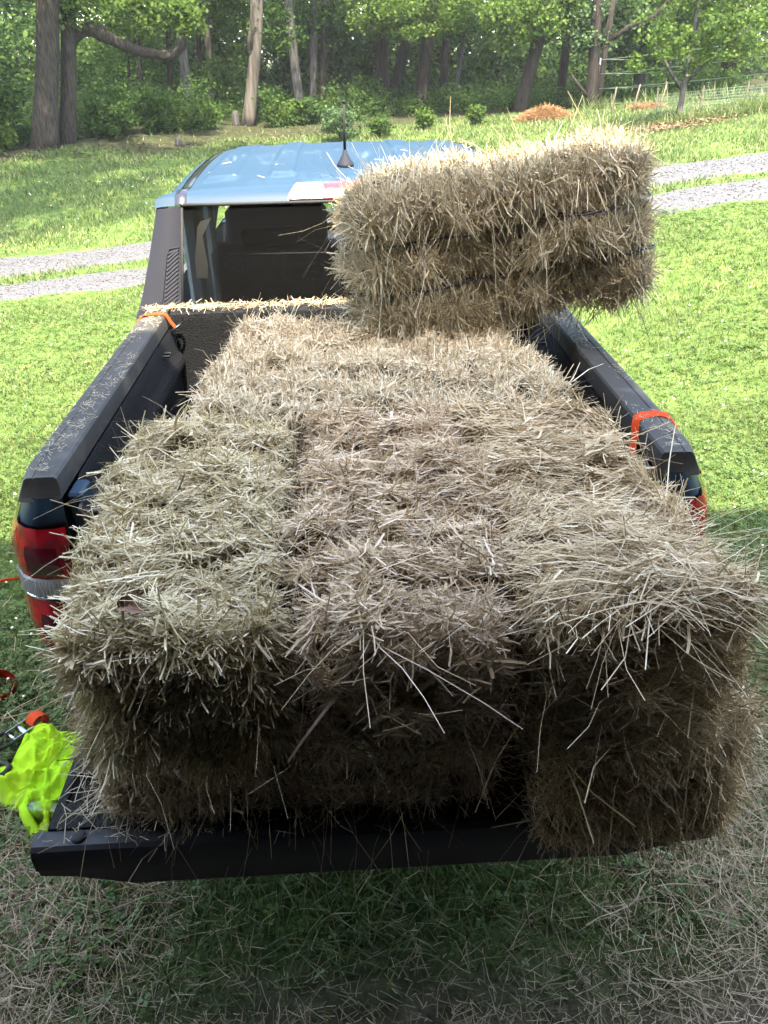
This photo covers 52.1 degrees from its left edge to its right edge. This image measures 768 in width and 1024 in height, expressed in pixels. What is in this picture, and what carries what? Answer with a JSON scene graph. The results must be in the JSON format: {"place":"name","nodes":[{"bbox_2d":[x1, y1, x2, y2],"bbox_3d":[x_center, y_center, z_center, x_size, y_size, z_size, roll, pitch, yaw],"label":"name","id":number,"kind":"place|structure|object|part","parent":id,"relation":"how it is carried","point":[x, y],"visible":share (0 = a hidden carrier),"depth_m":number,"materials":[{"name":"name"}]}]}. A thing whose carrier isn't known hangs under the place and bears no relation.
{"place":"outdoors","nodes":[
{"label":"outdoors","id":0,"kind":"place"},
{"bbox_2d":[0,52,767,1023],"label":"ground","id":1,"kind":"structure","parent":0,"point":[372,986],"depth_m":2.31,"materials":[{"name":"green plant"}]},
{"bbox_2d":[0,670,16,701],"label":"rolled strap","id":2,"kind":"object","parent":1,"relation":"on","point":[5,674],"visible":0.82,"depth_m":3.02,"materials":[{"name":"red"}]},
{"bbox_2d":[0,119,18,152],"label":"bush","id":3,"kind":"object","parent":1,"relation":"on","point":[7,135],"visible":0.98,"depth_m":14.85,"materials":[{"name":"green plant"}]},
{"bbox_2d":[0,577,19,582],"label":"tie down strap","id":4,"kind":"object","parent":1,"relation":"on","point":[9,579],"visible":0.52,"depth_m":3.65,"materials":[{"name":"orange fabric"}]},
{"bbox_2d":[0,30,33,128],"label":"tree","id":5,"kind":"object","parent":1,"relation":"on","point":[9,108],"visible":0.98,"depth_m":14.88,"materials":[{"name":"green plant"}]},
{"bbox_2d":[0,0,35,94],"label":"tree","id":6,"kind":"object","parent":1,"relation":"on","point":[19,5],"visible":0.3,"depth_m":23.46,"materials":[{"name":"green plant"}]},
{"bbox_2d":[0,0,59,150],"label":"tree","id":7,"kind":"object","parent":1,"relation":"on","point":[45,126],"visible":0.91,"depth_m":14.58,"materials":[{"name":"brown plant"}]},
{"bbox_2d":[0,723,80,838],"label":"safety shirt","id":8,"kind":"object","parent":1,"relation":"on","point":[31,772],"visible":0.58,"depth_m":2.58,"materials":[{"name":"fabric"}]},
{"bbox_2d":[0,760,12,775],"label":"ratchet buckle","id":9,"kind":"object","parent":8,"relation":"on","point":[8,768],"visible":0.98,"depth_m":2.61,"materials":[{"name":"grey metal"}]},
{"bbox_2d":[0,710,48,750],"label":"ratchet buckle","id":10,"kind":"object","parent":8,"relation":"on","point":[32,719],"visible":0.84,"depth_m":2.81,"materials":[{"name":"orange metal"}]},
{"bbox_2d":[17,0,97,95],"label":"tree","id":11,"kind":"object","parent":1,"relation":"on","point":[31,9],"visible":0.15,"depth_m":23.08,"materials":[{"name":"green plant"}]},
{"bbox_2d":[75,0,130,87],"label":"tree","id":12,"kind":"object","parent":1,"relation":"on","point":[78,12],"visible":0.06,"depth_m":25.10,"materials":[{"name":"green plant"}]},
{"bbox_2d":[81,95,136,138],"bbox_3d":[-5.561,-7.979,15.965,1.133,0.890,1.088,-2,30,-2],"label":"bush","id":13,"kind":"object","parent":1,"relation":"on","point":[118,113],"visible":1,"depth_m":15.75,"materials":[{"name":"green plant"}]},
{"bbox_2d":[77,3,175,97],"bbox_3d":[-6.424,-12.618,18.459,3.666,6.009,4.321,9,32,17],"label":"tree","id":14,"kind":"object","parent":1,"relation":"on","point":[96,48],"visible":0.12,"depth_m":20.06,"materials":[{"name":"green plant"}]},
{"bbox_2d":[85,4,174,106],"bbox_3d":[-5.825,-12.048,17.381,3.978,6.165,3.877,-2,30,-2],"label":"tree","id":15,"kind":"object","parent":1,"relation":"on","point":[139,60],"visible":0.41,"depth_m":19.10,"materials":[{"name":"green plant"}]},
{"bbox_2d":[58,0,211,144],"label":"tree","id":16,"kind":"object","parent":1,"relation":"on","point":[72,33],"visible":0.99,"depth_m":14.99,"materials":[{"name":"green plant"}]},
{"bbox_2d":[91,3,178,86],"bbox_3d":[-8.056,-17.150,22.873,3.801,9.173,4.483,15,34,26],"label":"tree","id":17,"kind":"object","parent":1,"relation":"on","point":[123,72],"visible":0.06,"depth_m":24.57,"materials":[{"name":"green plant"}]},
{"bbox_2d":[115,0,192,105],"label":"tree","id":18,"kind":"object","parent":1,"relation":"on","point":[169,71],"visible":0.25,"depth_m":19.30,"materials":[{"name":"green plant"}]},
{"bbox_2d":[133,87,177,132],"bbox_3d":[-4.862,-8.473,16.612,1.080,0.891,1.038,-2,30,-2],"label":"bush","id":19,"kind":"object","parent":1,"relation":"on","point":[161,113],"visible":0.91,"depth_m":16.42,"materials":[{"name":"green plant"}]},
{"bbox_2d":[0,132,332,165],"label":"leaf litter","id":20,"kind":"object","parent":1,"relation":"on","point":[148,149],"visible":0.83,"depth_m":15.13,"materials":[{"name":"plant"}]},
{"bbox_2d":[175,137,181,146],"bbox_3d":[-4.072,-7.295,15.536,0.155,0.214,0.157,11,32,20],"label":"stump","id":21,"kind":"object","parent":1,"relation":"on","point":[178,142],"visible":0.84,"depth_m":15.49,"materials":[{"name":"grey wood"}]},
{"bbox_2d":[143,0,245,106],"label":"tree","id":22,"kind":"object","parent":1,"relation":"on","point":[184,65],"visible":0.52,"depth_m":17.39,"materials":[{"name":"green plant"}]},
{"bbox_2d":[156,0,236,103],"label":"tree","id":23,"kind":"object","parent":1,"relation":"on","point":[198,50],"visible":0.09,"depth_m":21.12,"materials":[{"name":"brown plant"}]},
{"bbox_2d":[151,0,249,106],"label":"tree","id":24,"kind":"object","parent":1,"relation":"on","point":[208,38],"visible":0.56,"depth_m":20.54,"materials":[{"name":"green plant"}]},
{"bbox_2d":[177,100,223,129],"bbox_3d":[-3.990,-8.615,17.157,0.995,0.677,0.945,-2,30,-2],"label":"bush","id":25,"kind":"object","parent":1,"relation":"on","point":[209,109],"visible":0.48,"depth_m":17.01,"materials":[{"name":"green plant"}]},
{"bbox_2d":[164,2,267,99],"bbox_3d":[-5.186,-15.783,20.003,5.722,9.806,3.504,-2,30,-2],"label":"tree","id":26,"kind":"object","parent":1,"relation":"on","point":[217,49],"visible":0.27,"depth_m":21.54,"materials":[{"name":"green plant"}]},
{"bbox_2d":[187,5,246,86],"bbox_3d":[-6.049,-17.086,23.292,4.199,8.625,3.999,-2,30,-2],"label":"tree","id":27,"kind":"object","parent":1,"relation":"on","point":[194,55],"visible":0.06,"depth_m":24.50,"materials":[{"name":"green plant"}]},
{"bbox_2d":[232,110,239,125],"bbox_3d":[-3.388,-8.933,17.878,0.213,0.353,0.203,18,35,30],"label":"stump","id":28,"kind":"object","parent":1,"relation":"on","point":[235,119],"visible":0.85,"depth_m":17.82,"materials":[{"name":"grey wood"}]},
{"bbox_2d":[204,0,308,125],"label":"tree","id":29,"kind":"object","parent":1,"relation":"on","point":[255,27],"visible":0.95,"depth_m":17.36,"materials":[{"name":"green plant"}]},
{"bbox_2d":[262,100,298,126],"bbox_3d":[-2.328,-8.960,17.710,0.838,0.581,0.886,-2,30,-2],"label":"bush","id":30,"kind":"object","parent":1,"relation":"on","point":[289,109],"visible":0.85,"depth_m":17.55,"materials":[{"name":"green plant"}]},
{"bbox_2d":[243,0,320,95],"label":"tree","id":31,"kind":"object","parent":1,"relation":"on","point":[286,68],"visible":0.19,"depth_m":23.20,"materials":[{"name":"green plant"}]},
{"bbox_2d":[286,96,323,124],"bbox_3d":[-1.808,-9.177,18.010,0.912,0.624,0.910,-2,30,-2],"label":"bush","id":32,"kind":"object","parent":1,"relation":"on","point":[306,107],"visible":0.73,"depth_m":17.80,"materials":[{"name":"green plant"}]},
{"bbox_2d":[263,0,373,100],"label":"tree","id":33,"kind":"object","parent":1,"relation":"on","point":[298,94],"visible":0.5,"depth_m":19.14,"materials":[{"name":"green plant"}]},
{"bbox_2d":[284,0,366,101],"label":"tree","id":34,"kind":"object","parent":1,"relation":"on","point":[313,68],"visible":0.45,"depth_m":20.01,"materials":[{"name":"green plant"}]},
{"bbox_2d":[293,0,368,103],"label":"tree","id":35,"kind":"object","parent":1,"relation":"on","point":[323,35],"visible":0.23,"depth_m":20.46,"materials":[{"name":"green plant"}]},
{"bbox_2d":[295,0,374,95],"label":"tree","id":36,"kind":"object","parent":1,"relation":"on","point":[330,73],"visible":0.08,"depth_m":24.67,"materials":[{"name":"green plant"}]},
{"bbox_2d":[320,102,368,140],"bbox_3d":[-0.789,-7.615,15.390,0.925,0.708,0.846,-14,32,-21],"label":"bush","id":37,"kind":"object","parent":1,"relation":"on","point":[333,123],"visible":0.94,"depth_m":15.27,"materials":[{"name":"green plant"}]},
{"bbox_2d":[11,100,715,882],"bbox_3d":[-0.150,-0.917,3.843,1.805,1.965,5.443,-2,30,-2],"label":"pickup truck","id":38,"kind":"object","parent":1,"relation":"on","point":[269,238],"visible":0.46,"depth_m":2.17,"materials":[{"name":"blue paint"}]},
{"bbox_2d":[136,312,175,327],"bbox_3d":[-0.918,-0.603,2.839,0.118,0.140,0.435,12,33,22],"label":"tie down strap","id":39,"kind":"object","parent":38,"relation":"attached to","point":[166,316],"visible":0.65,"depth_m":2.94,"materials":[{"name":"orange fabric"}]},
{"bbox_3d":[-0.127,-1.001,3.037,1.338,0.377,0.128,-2,30,-2],"label":"rear window","id":40,"kind":"part","parent":38,"relation":"part of","materials":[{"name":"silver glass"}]},
{"bbox_2d":[1,655,528,932],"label":"hay bale","id":41,"kind":"object","parent":38,"relation":"on","point":[313,784],"visible":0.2,"depth_m":1.59},
{"bbox_2d":[2,396,349,881],"bbox_3d":[-0.357,0.195,1.484,0.609,0.702,1.059,-4,29,-4],"label":"hay bale","id":42,"kind":"object","parent":41,"relation":"on","point":[178,530],"visible":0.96,"depth_m":1.20},
{"bbox_2d":[117,592,154,613],"bbox_3d":[-0.348,0.132,1.111,0.056,0.031,0.031,-2,68,-12],"label":"dry leaf","id":43,"kind":"object","parent":42,"relation":"on","point":[131,608],"visible":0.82,"depth_m":1.10,"materials":[{"name":"brown plant"}]},
{"bbox_2d":[249,375,592,885],"bbox_3d":[0.057,0.148,1.532,0.669,0.674,1.105,-2,29,-2],"label":"hay bale","id":44,"kind":"object","parent":41,"relation":"on","point":[400,642],"visible":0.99,"depth_m":1.19},
{"bbox_2d":[23,150,683,853],"bbox_3d":[-0.100,-0.488,2.597,1.644,1.019,2.895,-2,30,-2],"label":"hay chaff","id":45,"kind":"object","parent":38,"relation":"on","point":[193,306],"visible":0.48,"depth_m":1.98,"materials":[{"name":"beige plant"}]},
{"bbox_2d":[481,469,767,959],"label":"hay bale","id":46,"kind":"object","parent":38,"relation":"on","point":[622,811],"visible":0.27,"depth_m":1.48},
{"bbox_2d":[178,319,642,498],"bbox_3d":[-0.024,-0.197,2.124,1.350,0.598,0.771,-3,30,-3],"label":"hay bale","id":47,"kind":"object","parent":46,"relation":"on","point":[277,385],"visible":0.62,"depth_m":1.98},
{"bbox_2d":[414,375,767,872],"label":"hay bale","id":48,"kind":"object","parent":46,"relation":"on","point":[640,612],"visible":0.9,"depth_m":1.20},
{"bbox_2d":[628,410,701,473],"bbox_3d":[0.676,-0.155,2.008,0.226,0.144,0.173,-8,31,-11],"label":"tie down strap","id":49,"kind":"object","parent":38,"relation":"attached to","point":[636,422],"visible":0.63,"depth_m":2.02,"materials":[{"name":"orange fabric"}]},
{"bbox_2d":[318,0,408,99],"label":"tree","id":50,"kind":"object","parent":1,"relation":"on","point":[364,60],"visible":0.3,"depth_m":23.19,"materials":[{"name":"green plant"}]},
{"bbox_2d":[366,112,395,138],"bbox_3d":[-0.059,-7.534,15.370,0.593,0.502,0.530,-2,30,-2],"label":"bush","id":51,"kind":"object","parent":1,"relation":"on","point":[378,126],"visible":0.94,"depth_m":15.29,"materials":[{"name":"green plant"}]},
{"bbox_2d":[0,552,767,1023],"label":"loose hay","id":52,"kind":"object","parent":1,"relation":"on","point":[50,914],"visible":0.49,"depth_m":2.13},
{"bbox_2d":[0,4,767,144],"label":"undergrowth","id":53,"kind":"object","parent":1,"relation":"on","point":[489,93],"visible":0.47,"depth_m":20.17,"materials":[{"name":"green plant"}]},
{"bbox_2d":[0,0,767,88],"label":"wood","id":54,"kind":"object","parent":1,"relation":"on","point":[8,11],"visible":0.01,"depth_m":29.90,"materials":[{"name":"green plant"}]},
{"bbox_2d":[0,120,767,1023],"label":"clover","id":55,"kind":"object","parent":1,"relation":"on","point":[118,916],"depth_m":3.38,"materials":[{"name":"green plant"}]},
{"bbox_2d":[341,0,446,110],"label":"tree","id":56,"kind":"object","parent":1,"relation":"on","point":[368,22],"visible":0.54,"depth_m":18.46,"materials":[{"name":"green plant"}]},
{"bbox_2d":[365,0,451,106],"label":"tree","id":57,"kind":"object","parent":1,"relation":"on","point":[399,68],"visible":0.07,"depth_m":20.73,"materials":[{"name":"green plant"}]},
{"bbox_2d":[412,104,438,128],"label":"bush","id":58,"kind":"object","parent":1,"relation":"on","point":[424,118],"visible":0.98,"depth_m":16.05,"materials":[{"name":"green plant"}]},
{"bbox_2d":[395,33,459,92],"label":"tree","id":59,"kind":"object","parent":1,"relation":"on","point":[434,62],"visible":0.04,"depth_m":25.61,"materials":[{"name":"green plant"}]},
{"bbox_2d":[362,0,520,112],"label":"tree","id":60,"kind":"object","parent":1,"relation":"on","point":[428,31],"visible":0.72,"depth_m":17.61,"materials":[{"name":"green plant"}]},
{"bbox_2d":[418,1,495,87],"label":"tree","id":61,"kind":"object","parent":1,"relation":"on","point":[454,65],"visible":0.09,"depth_m":24.34,"materials":[{"name":"green plant"}]},
{"bbox_2d":[400,1,520,104],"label":"tree","id":62,"kind":"object","parent":1,"relation":"on","point":[444,71],"visible":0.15,"depth_m":21.36,"materials":[{"name":"green plant"}]},
{"bbox_2d":[421,2,500,105],"bbox_3d":[1.736,-13.596,19.817,3.344,6.269,3.939,-8,31,-12],"label":"tree","id":63,"kind":"object","parent":1,"relation":"on","point":[459,62],"visible":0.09,"depth_m":20.88,"materials":[{"name":"green plant"}]},
{"bbox_2d":[464,103,486,124],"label":"bush","id":64,"kind":"object","parent":1,"relation":"on","point":[476,113],"visible":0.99,"depth_m":15.98,"materials":[{"name":"green plant"}]},
{"bbox_2d":[462,0,551,92],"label":"tree","id":65,"kind":"object","parent":1,"relation":"on","point":[504,52],"visible":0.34,"depth_m":23.35,"materials":[{"name":"green plant"}]},
{"bbox_2d":[443,0,588,113],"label":"tree","id":66,"kind":"object","parent":1,"relation":"on","point":[543,14],"visible":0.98,"depth_m":16.71,"materials":[{"name":"green plant"}]},
{"bbox_2d":[505,4,573,86],"bbox_3d":[4.830,-17.891,24.220,3.999,8.962,4.383,-2,30,-2],"label":"tree","id":67,"kind":"object","parent":1,"relation":"on","point":[552,44],"visible":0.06,"depth_m":25.21,"materials":[{"name":"green plant"}]},
{"bbox_2d":[511,102,573,122],"bbox_3d":[3.222,-8.040,15.875,1.364,0.420,1.208,-2,30,-2],"label":"straw mound","id":68,"kind":"object","parent":1,"relation":"on","point":[547,112],"visible":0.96,"depth_m":15.66,"materials":[{"name":"orange plant"}]},
{"bbox_2d":[510,0,640,100],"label":"tree","id":69,"kind":"object","parent":1,"relation":"on","point":[563,70],"visible":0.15,"depth_m":19.41,"materials":[{"name":"green plant"}]},
{"bbox_2d":[554,1,631,82],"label":"tree","id":70,"kind":"object","parent":1,"relation":"on","point":[609,70],"visible":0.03,"depth_m":25.32,"materials":[{"name":"green plant"}]},
{"bbox_2d":[611,87,616,114],"bbox_3d":[4.452,-7.921,15.273,0.087,0.603,0.031,-2,30,-2],"label":"wooden stake","id":71,"kind":"object","parent":1,"relation":"on","point":[613,101],"visible":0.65,"depth_m":15.25,"materials":[{"name":"brown wood"}]},
{"bbox_2d":[561,0,679,108],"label":"tree","id":72,"kind":"object","parent":1,"relation":"on","point":[593,37],"visible":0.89,"depth_m":16.77,"materials":[{"name":"green plant"}]},
{"bbox_2d":[563,0,704,99],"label":"tree","id":73,"kind":"object","parent":1,"relation":"on","point":[625,48],"visible":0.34,"depth_m":17.64,"materials":[{"name":"green plant"}]},
{"bbox_2d":[632,84,640,110],"bbox_3d":[4.966,-8.113,15.539,0.147,0.606,0.031,-2,30,-2],"label":"wooden stake","id":74,"kind":"object","parent":1,"relation":"on","point":[636,97],"visible":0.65,"depth_m":15.51,"materials":[{"name":"brown wood"}]},
{"bbox_2d":[607,11,680,85],"bbox_3d":[8.494,-17.526,23.712,4.652,8.701,4.179,-23,36,-33],"label":"tree","id":75,"kind":"object","parent":1,"relation":"on","point":[626,58],"depth_m":25.31,"materials":[{"name":"green plant"}]},
{"bbox_2d":[626,100,671,110],"bbox_3d":[5.442,-8.350,16.235,1.056,0.289,0.960,-2,30,-2],"label":"straw mound","id":76,"kind":"object","parent":1,"relation":"on","point":[643,105],"visible":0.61,"depth_m":16.08,"materials":[{"name":"orange plant"}]},
{"bbox_2d":[634,1,685,87],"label":"tree","id":77,"kind":"object","parent":1,"relation":"on","point":[670,65],"visible":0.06,"depth_m":25.34,"materials":[{"name":"green plant"}]},
{"bbox_2d":[659,82,667,109],"bbox_3d":[5.375,-7.965,15.186,0.127,0.604,0.031,-2,30,-2],"label":"wooden stake","id":78,"kind":"object","parent":1,"relation":"on","point":[663,96],"visible":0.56,"depth_m":15.15,"materials":[{"name":"brown wood"}]},
{"bbox_2d":[597,111,766,134],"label":"mulch","id":79,"kind":"object","parent":1,"relation":"on","point":[663,126],"visible":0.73,"depth_m":12.33,"materials":[{"name":"plant"}]},
{"bbox_2d":[599,40,767,103],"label":"wire fence","id":80,"kind":"object","parent":1,"relation":"on","point":[674,82],"visible":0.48,"depth_m":14.91,"materials":[{"name":"grey metal"}]},
{"bbox_2d":[607,0,767,97],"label":"tree","id":81,"kind":"object","parent":1,"relation":"on","point":[729,68],"visible":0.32,"depth_m":17.66,"materials":[{"name":"green plant"}]},
{"bbox_2d":[624,0,767,121],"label":"fruit tree","id":82,"kind":"object","parent":1,"relation":"on","point":[725,33],"visible":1,"depth_m":12.13,"materials":[{"name":"green plant"}]},
{"bbox_2d":[654,81,767,110],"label":"fence","id":83,"kind":"object","parent":1,"relation":"on","point":[702,93],"visible":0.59,"depth_m":14.38,"materials":[{"name":"grey metal"}]},
{"bbox_2d":[689,1,757,78],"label":"tree","id":84,"kind":"object","parent":1,"relation":"on","point":[714,23],"depth_m":26.03,"materials":[{"name":"green plant"}]},
{"bbox_2d":[702,0,767,74],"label":"tree","id":85,"kind":"object","parent":1,"relation":"on","point":[753,60],"visible":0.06,"depth_m":25.02,"materials":[{"name":"green plant"}]},
{"bbox_2d":[0,178,767,300],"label":"gravel track","id":86,"kind":"structure","parent":0,"point":[710,199],"depth_m":8.52,"materials":[{"name":"grey gravel"}]},
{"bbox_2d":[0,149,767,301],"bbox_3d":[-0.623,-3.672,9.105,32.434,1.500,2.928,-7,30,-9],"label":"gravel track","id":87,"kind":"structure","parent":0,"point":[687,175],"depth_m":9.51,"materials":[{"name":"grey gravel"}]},
{"bbox_2d":[10,0,767,63],"label":"sky","id":88,"kind":"structure","parent":0,"point":[592,0],"materials":[{"name":"white"}]},
{"bbox_3d":[-0.059,-0.139,2.644,1.178,0.600,0.671,-2,30,-2],"label":"hay bale","id":89,"kind":"object","parent":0,"visible":0},
{"bbox_2d":[198,293,540,371],"bbox_3d":[-0.063,-0.353,2.473,1.152,0.749,0.679,-1,30,0],"label":"hay bale","id":90,"kind":"object","parent":89,"relation":"on","point":[259,334],"visible":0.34,"depth_m":2.36},
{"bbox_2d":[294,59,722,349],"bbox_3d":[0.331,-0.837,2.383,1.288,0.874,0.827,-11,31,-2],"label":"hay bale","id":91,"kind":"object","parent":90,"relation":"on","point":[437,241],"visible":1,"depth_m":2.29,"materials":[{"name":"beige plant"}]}
]}

